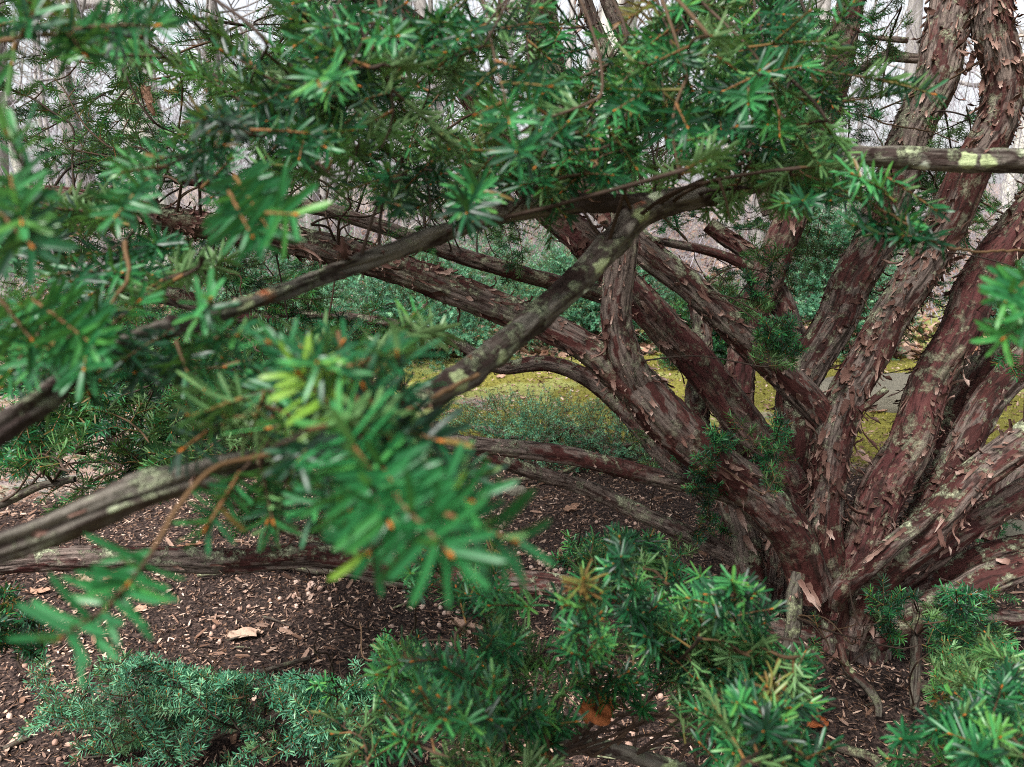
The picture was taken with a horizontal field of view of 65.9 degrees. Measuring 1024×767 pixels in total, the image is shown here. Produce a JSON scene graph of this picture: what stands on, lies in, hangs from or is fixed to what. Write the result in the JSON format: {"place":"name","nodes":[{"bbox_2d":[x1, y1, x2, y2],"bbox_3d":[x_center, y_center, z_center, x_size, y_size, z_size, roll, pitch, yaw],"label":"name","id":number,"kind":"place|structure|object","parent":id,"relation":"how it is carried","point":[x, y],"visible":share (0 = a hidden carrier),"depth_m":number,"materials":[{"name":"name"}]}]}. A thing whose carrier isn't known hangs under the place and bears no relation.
{"place":"outdoors","nodes":[
{"label":"outdoors","id":0,"kind":"place"},
{"bbox_2d":[0,183,1023,766],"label":"ground","id":1,"kind":"structure","parent":0,"point":[516,381],"depth_m":2.70,"materials":[{"name":"brown soil"}]},
{"bbox_2d":[0,0,53,253],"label":"bare tree","id":2,"kind":"object","parent":1,"relation":"on","point":[14,161],"visible":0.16,"depth_m":16.04,"materials":[{"name":"grey plant"}]},
{"bbox_2d":[5,41,55,122],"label":"bare tree","id":3,"kind":"object","parent":1,"relation":"on","point":[24,71],"visible":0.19,"depth_m":13.79,"materials":[{"name":"grey plant"}]},
{"bbox_2d":[5,16,103,184],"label":"bare tree","id":4,"kind":"object","parent":1,"relation":"on","point":[40,125],"visible":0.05,"depth_m":20.26,"materials":[{"name":"grey plant"}]},
{"bbox_2d":[7,9,119,251],"bbox_3d":[-10.517,-7.395,18.545,4.492,8.999,3.616,0,11,0],"label":"bare tree","id":5,"kind":"object","parent":1,"relation":"on","point":[67,180],"visible":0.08,"depth_m":18.43,"materials":[{"name":"grey plant"}]},
{"bbox_2d":[51,0,115,270],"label":"bare tree","id":6,"kind":"object","parent":1,"relation":"on","point":[68,126],"visible":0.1,"depth_m":14.68,"materials":[{"name":"grey plant"}]},
{"bbox_2d":[75,574,91,579],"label":"oak leaf","id":7,"kind":"object","parent":1,"relation":"on","point":[83,577],"visible":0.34,"depth_m":2.88,"materials":[{"name":"beige plant"}]},
{"bbox_2d":[13,10,164,267],"bbox_3d":[-7.616,-7.022,13.479,5.138,10.983,4.622,0,11,0],"label":"bare tree","id":8,"kind":"object","parent":1,"relation":"on","point":[45,122],"visible":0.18,"depth_m":13.32,"materials":[{"name":"grey plant"}]},
{"bbox_2d":[0,3,208,298],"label":"bare tree","id":9,"kind":"object","parent":1,"relation":"on","point":[3,154],"visible":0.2,"depth_m":11.84,"materials":[{"name":"grey plant"}]},
{"bbox_2d":[39,0,191,289],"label":"bare tree","id":10,"kind":"object","parent":1,"relation":"on","point":[81,7],"visible":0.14,"depth_m":12.23,"materials":[{"name":"grey plant"}]},
{"bbox_2d":[44,41,207,145],"bbox_3d":[-6.912,-7.262,14.456,3.769,10.953,5.578,-4,12,-19],"label":"bare tree","id":11,"kind":"object","parent":1,"relation":"on","point":[103,99],"visible":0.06,"depth_m":15.29,"materials":[{"name":"grey plant"}]},
{"bbox_2d":[0,263,260,372],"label":"conifer shrub","id":12,"kind":"object","parent":1,"relation":"on","point":[151,318],"visible":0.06,"depth_m":6.88,"materials":[{"name":"green plant"}]},
{"bbox_2d":[28,0,317,259],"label":"bare tree","id":13,"kind":"object","parent":1,"relation":"on","point":[212,7],"visible":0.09,"depth_m":12.98,"materials":[{"name":"grey plant"}]},
{"bbox_2d":[177,540,204,546],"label":"oak leaf","id":14,"kind":"object","parent":1,"relation":"on","point":[199,542],"visible":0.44,"depth_m":3.22,"materials":[{"name":"brown plant"}]},
{"bbox_2d":[8,619,397,766],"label":"yew shoots","id":15,"kind":"object","parent":1,"relation":"on","point":[293,699],"visible":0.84,"depth_m":1.78,"materials":[{"name":"green plant"}]},
{"bbox_2d":[187,1,266,173],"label":"bare tree","id":16,"kind":"object","parent":1,"relation":"on","point":[227,73],"visible":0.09,"depth_m":19.52,"materials":[{"name":"grey plant"}]},
{"bbox_2d":[178,0,296,112],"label":"bare tree","id":17,"kind":"object","parent":1,"relation":"on","point":[241,29],"visible":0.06,"depth_m":21.85,"materials":[{"name":"grey plant"}]},
{"bbox_2d":[109,318,373,401],"bbox_3d":[-2.162,-0.184,6.260,2.169,0.907,1.540,0,11,0],"label":"conifer shrub","id":18,"kind":"object","parent":1,"relation":"on","point":[285,329],"depth_m":6.16,"materials":[{"name":"green plant"}]},
{"bbox_2d":[150,0,341,209],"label":"bare tree","id":19,"kind":"object","parent":1,"relation":"on","point":[203,26],"visible":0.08,"depth_m":22.86,"materials":[{"name":"grey plant"}]},
{"bbox_2d":[121,216,395,320],"bbox_3d":[-3.206,-1.362,9.949,3.637,1.703,2.156,0,11,0],"label":"conifer shrub","id":20,"kind":"object","parent":1,"relation":"on","point":[273,259],"visible":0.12,"depth_m":9.74,"materials":[{"name":"green plant"}]},
{"bbox_2d":[201,0,332,284],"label":"bare tree","id":21,"kind":"object","parent":1,"relation":"on","point":[323,193],"visible":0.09,"depth_m":12.41,"materials":[{"name":"grey plant"}]},
{"bbox_2d":[226,6,368,266],"bbox_3d":[-4.149,-8.643,13.062,7.513,14.258,7.426,0,11,0],"label":"bare tree","id":22,"kind":"object","parent":1,"relation":"on","point":[314,196],"visible":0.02,"depth_m":14.37,"materials":[{"name":"grey plant"}]},
{"bbox_2d":[285,3,388,235],"bbox_3d":[-3.050,-7.277,14.661,4.598,10.914,5.781,4,12,19],"label":"bare tree","id":23,"kind":"object","parent":1,"relation":"on","point":[335,222],"visible":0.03,"depth_m":15.22,"materials":[{"name":"grey plant"}]},
{"bbox_2d":[342,35,417,257],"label":"bare tree","id":24,"kind":"object","parent":1,"relation":"on","point":[413,221],"depth_m":15.23,"materials":[{"name":"grey plant"}]},
{"bbox_2d":[342,0,477,226],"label":"bare tree","id":25,"kind":"object","parent":1,"relation":"on","point":[421,5],"visible":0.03,"depth_m":19.98,"materials":[{"name":"grey plant"}]},
{"bbox_2d":[328,0,491,295],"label":"bare tree","id":26,"kind":"object","parent":1,"relation":"on","point":[347,228],"visible":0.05,"depth_m":12.78,"materials":[{"name":"grey plant"}]},
{"bbox_2d":[276,231,593,371],"bbox_3d":[-0.843,-0.834,8.042,3.373,1.454,2.188,0,11,0],"label":"conifer shrub","id":27,"kind":"object","parent":1,"relation":"on","point":[466,319],"visible":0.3,"depth_m":7.67,"materials":[{"name":"green plant"}]},
{"bbox_2d":[331,2,541,306],"bbox_3d":[-1.341,-4.230,10.022,4.109,7.187,3.366,-2,11,-10],"label":"bare tree","id":28,"kind":"object","parent":1,"relation":"on","point":[410,3],"visible":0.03,"depth_m":10.46,"materials":[{"name":"grey plant"}]},
{"bbox_2d":[367,0,540,256],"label":"bare tree","id":29,"kind":"object","parent":1,"relation":"on","point":[431,5],"visible":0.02,"depth_m":15.75,"materials":[{"name":"grey plant"}]},
{"bbox_2d":[413,2,499,222],"bbox_3d":[-1.542,-7.807,19.459,3.163,9.038,3.692,5,12,26],"label":"bare tree","id":30,"kind":"object","parent":1,"relation":"on","point":[439,120],"visible":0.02,"depth_m":19.91,"materials":[{"name":"grey plant"}]},
{"bbox_2d":[372,216,586,333],"bbox_3d":[-0.174,-1.484,10.388,3.597,1.824,2.068,0,11,0],"label":"conifer shrub","id":31,"kind":"object","parent":1,"relation":"on","point":[505,239],"visible":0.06,"depth_m":10.13,"materials":[{"name":"green plant"}]},
{"bbox_2d":[2,208,1003,358],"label":"leaf litter","id":32,"kind":"object","parent":1,"relation":"on","point":[910,351],"visible":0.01,"depth_m":10.28,"materials":[{"name":"brown plant"}]},
{"bbox_2d":[0,0,1023,716],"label":"yew tree","id":33,"kind":"object","parent":1,"relation":"on","point":[872,580],"visible":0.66,"depth_m":2.28,"materials":[{"name":"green plant"}]},
{"bbox_2d":[0,582,56,671],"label":"yew shoots","id":34,"kind":"object","parent":33,"relation":"attached to","point":[29,626],"visible":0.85,"depth_m":1.42,"materials":[{"name":"green plant"}]},
{"bbox_2d":[141,83,154,115],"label":"oak leaf","id":35,"kind":"object","parent":33,"relation":"hanging from","point":[148,99],"visible":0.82,"depth_m":1.60,"materials":[{"name":"brown plant"}]},
{"bbox_2d":[0,0,1023,688],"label":"yew branch","id":36,"kind":"object","parent":33,"relation":"attached to","point":[352,428],"visible":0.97,"depth_m":0.44,"materials":[{"name":"green plant"}]},
{"bbox_2d":[0,0,860,219],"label":"yew branch","id":37,"kind":"object","parent":36,"relation":"attached to","point":[339,71],"visible":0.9,"depth_m":0.65,"materials":[{"name":"green plant"}]},
{"bbox_2d":[302,520,848,766],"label":"yew branch","id":38,"kind":"object","parent":33,"relation":"attached to","point":[753,689],"visible":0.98,"depth_m":0.77,"materials":[{"name":"green plant"}]},
{"bbox_2d":[565,694,615,725],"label":"oak leaf","id":39,"kind":"object","parent":38,"relation":"attached to","point":[603,718],"visible":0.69,"depth_m":0.91,"materials":[{"name":"brown plant"}]},
{"bbox_2d":[876,621,1023,766],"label":"yew branch","id":40,"kind":"object","parent":33,"relation":"attached to","point":[981,724],"visible":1,"depth_m":0.71,"materials":[{"name":"green plant"}]},
{"bbox_2d":[0,0,1023,330],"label":"undergrowth","id":41,"kind":"object","parent":1,"relation":"on","point":[892,112],"visible":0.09,"depth_m":12.50,"materials":[{"name":"grey plant"}]},
{"bbox_2d":[0,337,1023,519],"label":"leaf fragments","id":42,"kind":"object","parent":1,"relation":"on","point":[508,396],"visible":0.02,"depth_m":5.84,"materials":[{"name":"plant"}]},
{"bbox_2d":[0,429,1023,766],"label":"mulch","id":43,"kind":"object","parent":1,"relation":"on","point":[234,643],"visible":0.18,"depth_m":2.56,"materials":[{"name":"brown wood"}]},
{"bbox_2d":[6,712,12,718],"bbox_3d":[-1.354,0.898,2.129,0.016,0.023,0.018,-25,-20,-21],"label":"nut","id":44,"kind":"object","parent":43,"relation":"on","point":[9,715],"visible":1,"depth_m":2.12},
{"bbox_2d":[3,735,29,749],"bbox_3d":[-1.262,0.913,2.010,0.059,0.016,0.013,-11,15,-43],"label":"fallen stick","id":45,"kind":"object","parent":43,"relation":"on","point":[16,743],"visible":0.87,"depth_m":2.00,"materials":[{"name":"wood"}]},
{"bbox_2d":[22,587,50,593],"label":"oak leaf","id":46,"kind":"object","parent":43,"relation":"on","point":[41,590],"visible":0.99,"depth_m":2.81,"materials":[{"name":"beige plant"}]},
{"bbox_2d":[52,739,58,745],"bbox_3d":[-1.159,0.910,2.003,0.016,0.015,0.016,6,12,26],"label":"nut","id":47,"kind":"object","parent":43,"relation":"on","point":[55,742],"visible":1,"depth_m":2.00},
{"bbox_2d":[41,576,73,587],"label":"fallen twig","id":48,"kind":"object","parent":43,"relation":"on","point":[47,584],"visible":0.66,"depth_m":2.87,"materials":[{"name":"brown wood"}]},
{"bbox_2d":[82,755,100,757],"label":"fallen twig","id":49,"kind":"object","parent":43,"relation":"on","point":[91,756],"visible":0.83,"depth_m":1.95,"materials":[{"name":"wood"}]},
{"bbox_2d":[119,603,147,618],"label":"oak leaf","id":50,"kind":"object","parent":43,"relation":"on","point":[140,607],"visible":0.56,"depth_m":2.70,"materials":[{"name":"beige plant"}]},
{"bbox_2d":[161,711,282,744],"bbox_3d":[-0.731,0.895,2.040,0.346,0.031,0.066,-4,12,-21],"label":"fallen stick","id":51,"kind":"object","parent":43,"relation":"on","point":[217,735],"visible":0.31,"depth_m":2.02,"materials":[{"name":"brown wood"}]},
{"bbox_2d":[211,626,263,638],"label":"oak leaf","id":52,"kind":"object","parent":43,"relation":"on","point":[249,631],"visible":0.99,"depth_m":2.53,"materials":[{"name":"beige plant"}]},
{"bbox_2d":[227,635,248,640],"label":"fallen twig","id":53,"kind":"object","parent":43,"relation":"on","point":[236,637],"visible":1,"depth_m":2.49,"materials":[{"name":"brown wood"}]},
{"bbox_2d":[234,646,249,648],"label":"fallen twig","id":54,"kind":"object","parent":43,"relation":"on","point":[244,647],"visible":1,"depth_m":2.44,"materials":[{"name":"wood"}]},
{"bbox_2d":[212,656,309,680],"bbox_3d":[-0.742,0.840,2.310,0.300,0.018,0.030,-5,12,-24],"label":"fallen stick","id":55,"kind":"object","parent":43,"relation":"on","point":[289,663],"visible":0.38,"depth_m":2.33,"materials":[{"name":"brown wood"}]},
{"bbox_2d":[262,616,290,625],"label":"fallen twig","id":56,"kind":"object","parent":43,"relation":"on","point":[274,619],"visible":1,"depth_m":2.60,"materials":[{"name":"brown wood"}]},
{"bbox_2d":[197,567,443,590],"bbox_3d":[-0.657,0.716,2.925,1.012,0.054,0.112,1,11,5],"label":"fallen stick","id":57,"kind":"object","parent":43,"relation":"on","point":[319,571],"visible":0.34,"depth_m":2.92,"materials":[{"name":"brown wood"}]},
{"bbox_2d":[393,600,426,609],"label":"fallen twig","id":58,"kind":"object","parent":43,"relation":"on","point":[400,605],"visible":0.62,"depth_m":2.73,"materials":[{"name":"wood"}]},
{"bbox_2d":[443,617,482,628],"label":"oak leaf","id":59,"kind":"object","parent":43,"relation":"on","point":[459,622],"visible":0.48,"depth_m":2.60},
{"bbox_2d":[562,503,578,512],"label":"oak leaf","id":60,"kind":"object","parent":43,"relation":"on","point":[572,507],"visible":1,"depth_m":3.67,"materials":[{"name":"brown plant"}]},
{"bbox_2d":[597,755,614,759],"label":"fallen twig","id":61,"kind":"object","parent":43,"relation":"on","point":[599,756],"visible":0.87,"depth_m":1.93,"materials":[{"name":"beige wood"}]},
{"bbox_2d":[648,747,672,750],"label":"fallen twig","id":62,"kind":"object","parent":43,"relation":"on","point":[660,748],"visible":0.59,"depth_m":1.94,"materials":[{"name":"wood"}]},
{"bbox_2d":[657,693,663,698],"bbox_3d":[0.404,0.851,2.148,0.018,0.018,0.015,5,12,26],"label":"nut","id":63,"kind":"object","parent":43,"relation":"on","point":[660,695],"visible":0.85,"depth_m":2.14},
{"bbox_2d":[806,715,828,727],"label":"oak leaf","id":64,"kind":"object","parent":43,"relation":"on","point":[813,724],"visible":0.6,"depth_m":1.98,"materials":[{"name":"brown plant"}]},
{"bbox_2d":[833,742,886,766],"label":"fallen stick","id":65,"kind":"object","parent":43,"relation":"on","point":[866,755],"visible":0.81,"depth_m":1.87,"materials":[{"name":"wood"}]},
{"bbox_2d":[921,679,1022,706],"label":"fallen stick","id":66,"kind":"object","parent":43,"relation":"on","point":[924,682],"visible":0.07,"depth_m":2.11,"materials":[{"name":"brown wood"}]},
{"bbox_2d":[504,485,526,495],"bbox_3d":[0.019,0.535,3.897,0.121,0.052,0.100,0,11,0],"label":"rock","id":67,"kind":"object","parent":1,"relation":"on","point":[516,490],"visible":0.68,"depth_m":3.86,"materials":[{"name":"grey stone"}]},
{"bbox_2d":[458,0,586,201],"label":"bare tree","id":68,"kind":"object","parent":1,"relation":"on","point":[513,51],"visible":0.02,"depth_m":26.05,"materials":[{"name":"grey plant"}]},
{"bbox_2d":[500,466,577,483],"bbox_3d":[0.191,0.460,4.073,0.588,0.061,0.099,-6,13,-29],"label":"fallen stick","id":69,"kind":"object","parent":1,"relation":"on","point":[564,471],"visible":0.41,"depth_m":3.98,"materials":[{"name":"brown wood"}]},
{"bbox_2d":[437,385,642,482],"bbox_3d":[0.122,0.229,4.506,1.378,0.480,1.046,0,11,0],"label":"juniper shrub","id":70,"kind":"object","parent":1,"relation":"on","point":[499,430],"visible":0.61,"depth_m":4.43,"materials":[{"name":"green plant"}]},
{"bbox_2d":[498,1,637,89],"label":"bare tree","id":71,"kind":"object","parent":1,"relation":"on","point":[578,9],"visible":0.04,"depth_m":19.76,"materials":[{"name":"grey plant"}]},
{"bbox_2d":[448,0,707,266],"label":"bare tree","id":72,"kind":"object","parent":1,"relation":"on","point":[573,32],"visible":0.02,"depth_m":13.29,"materials":[{"name":"grey plant"}]},
{"bbox_2d":[508,239,679,355],"bbox_3d":[1.042,-0.998,8.783,2.408,1.419,1.876,0,11,0],"label":"conifer shrub","id":73,"kind":"object","parent":1,"relation":"on","point":[592,312],"visible":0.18,"depth_m":8.49,"materials":[{"name":"green plant"}]},
{"bbox_2d":[535,397,661,473],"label":"juniper shrub","id":74,"kind":"object","parent":1,"relation":"on","point":[622,447],"visible":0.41,"depth_m":4.27,"materials":[{"name":"green plant"}]},
{"bbox_2d":[480,1,741,230],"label":"bare tree","id":75,"kind":"object","parent":1,"relation":"on","point":[588,62],"visible":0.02,"depth_m":17.69,"materials":[{"name":"grey plant"}]},
{"bbox_2d":[593,0,710,187],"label":"bare tree","id":76,"kind":"object","parent":1,"relation":"on","point":[643,133],"visible":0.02,"depth_m":18.29,"materials":[{"name":"grey plant"}]},
{"bbox_2d":[597,36,711,237],"bbox_3d":[3.805,-7.426,20.211,3.967,7.922,3.734,0,11,0],"label":"bare tree","id":77,"kind":"object","parent":1,"relation":"on","point":[663,164],"visible":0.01,"depth_m":20.64,"materials":[{"name":"grey plant"}]},
{"bbox_2d":[663,0,748,249],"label":"bare tree","id":78,"kind":"object","parent":1,"relation":"on","point":[724,147],"visible":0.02,"depth_m":20.35,"materials":[{"name":"grey plant"}]},
{"bbox_2d":[644,272,768,369],"bbox_3d":[1.896,-0.537,7.423,1.267,1.042,1.308,0,11,0],"label":"conifer shrub","id":79,"kind":"object","parent":1,"relation":"on","point":[720,348],"visible":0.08,"depth_m":7.21,"materials":[{"name":"green plant"}]},
{"bbox_2d":[405,353,1023,474],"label":"moss","id":80,"kind":"object","parent":1,"relation":"on","point":[663,368],"visible":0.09,"depth_m":6.07,"materials":[{"name":"green plant"}]},
{"bbox_2d":[598,0,831,229],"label":"bare tree","id":81,"kind":"object","parent":1,"relation":"on","point":[603,20],"visible":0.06,"depth_m":10.63,"materials":[{"name":"grey plant"}]},
{"bbox_2d":[692,0,874,269],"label":"bare tree","id":82,"kind":"object","parent":1,"relation":"on","point":[833,129],"visible":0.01,"depth_m":9.43,"materials":[{"name":"grey plant"}]},
{"bbox_2d":[744,0,825,284],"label":"bare tree","id":83,"kind":"object","parent":1,"relation":"on","point":[758,234],"visible":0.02,"depth_m":13.63,"materials":[{"name":"grey plant"}]},
{"bbox_2d":[711,0,895,293],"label":"bare tree","id":84,"kind":"object","parent":1,"relation":"on","point":[741,218],"visible":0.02,"depth_m":13.40,"materials":[{"name":"grey plant"}]},
{"bbox_2d":[759,202,926,362],"bbox_3d":[3.296,-1.071,8.163,1.874,1.837,1.676,0,11,0],"label":"conifer shrub","id":85,"kind":"object","parent":1,"relation":"on","point":[808,306],"visible":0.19,"depth_m":7.86,"materials":[{"name":"green plant"}]},
{"bbox_2d":[763,0,925,226],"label":"bare tree","id":86,"kind":"object","parent":1,"relation":"on","point":[825,5],"visible":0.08,"depth_m":24.34,"materials":[{"name":"grey plant"}]},
{"bbox_2d":[819,0,905,232],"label":"bare tree","id":87,"kind":"object","parent":1,"relation":"on","point":[858,123],"visible":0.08,"depth_m":16.42,"materials":[{"name":"grey plant"}]},
{"bbox_2d":[825,0,899,224],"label":"bare tree","id":88,"kind":"object","parent":1,"relation":"on","point":[858,77],"visible":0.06,"depth_m":21.63,"materials":[{"name":"grey plant"}]},
{"bbox_2d":[819,373,910,412],"bbox_3d":[2.867,0.104,5.989,1.228,0.301,0.888,0,11,0],"label":"rock","id":89,"kind":"object","parent":1,"relation":"on","point":[899,381],"visible":0.12,"depth_m":5.69,"materials":[{"name":"grey stone"}]},
{"bbox_2d":[866,409,887,412],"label":"oak leaf","id":90,"kind":"object","parent":1,"relation":"on","point":[878,411],"visible":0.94,"depth_m":5.58,"materials":[{"name":"beige plant"}]},
{"bbox_2d":[820,20,1023,224],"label":"bare tree","id":91,"kind":"object","parent":1,"relation":"on","point":[1017,133],"visible":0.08,"depth_m":21.12,"materials":[{"name":"grey plant"}]},
{"bbox_2d":[903,0,1023,249],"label":"bare tree","id":92,"kind":"object","parent":1,"relation":"on","point":[918,5],"visible":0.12,"depth_m":15.22,"materials":[{"name":"grey plant"}]},
{"bbox_2d":[942,255,1023,331],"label":"conifer shrub","id":93,"kind":"object","parent":1,"relation":"on","point":[997,310],"visible":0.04,"depth_m":9.35,"materials":[{"name":"green plant"}]},
{"bbox_2d":[968,98,1023,194],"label":"bare tree","id":94,"kind":"object","parent":1,"relation":"on","point":[1010,173],"visible":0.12,"depth_m":11.11,"materials":[{"name":"grey plant"}]},
{"bbox_2d":[974,519,1023,541],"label":"rock","id":95,"kind":"object","parent":1,"relation":"on","point":[1010,531],"visible":0.08,"depth_m":3.39,"materials":[{"name":"grey stone"}]},
{"bbox_2d":[5,0,1023,183],"label":"sky","id":96,"kind":"structure","parent":0,"point":[1020,4],"materials":[{"name":"white"}]}
]}

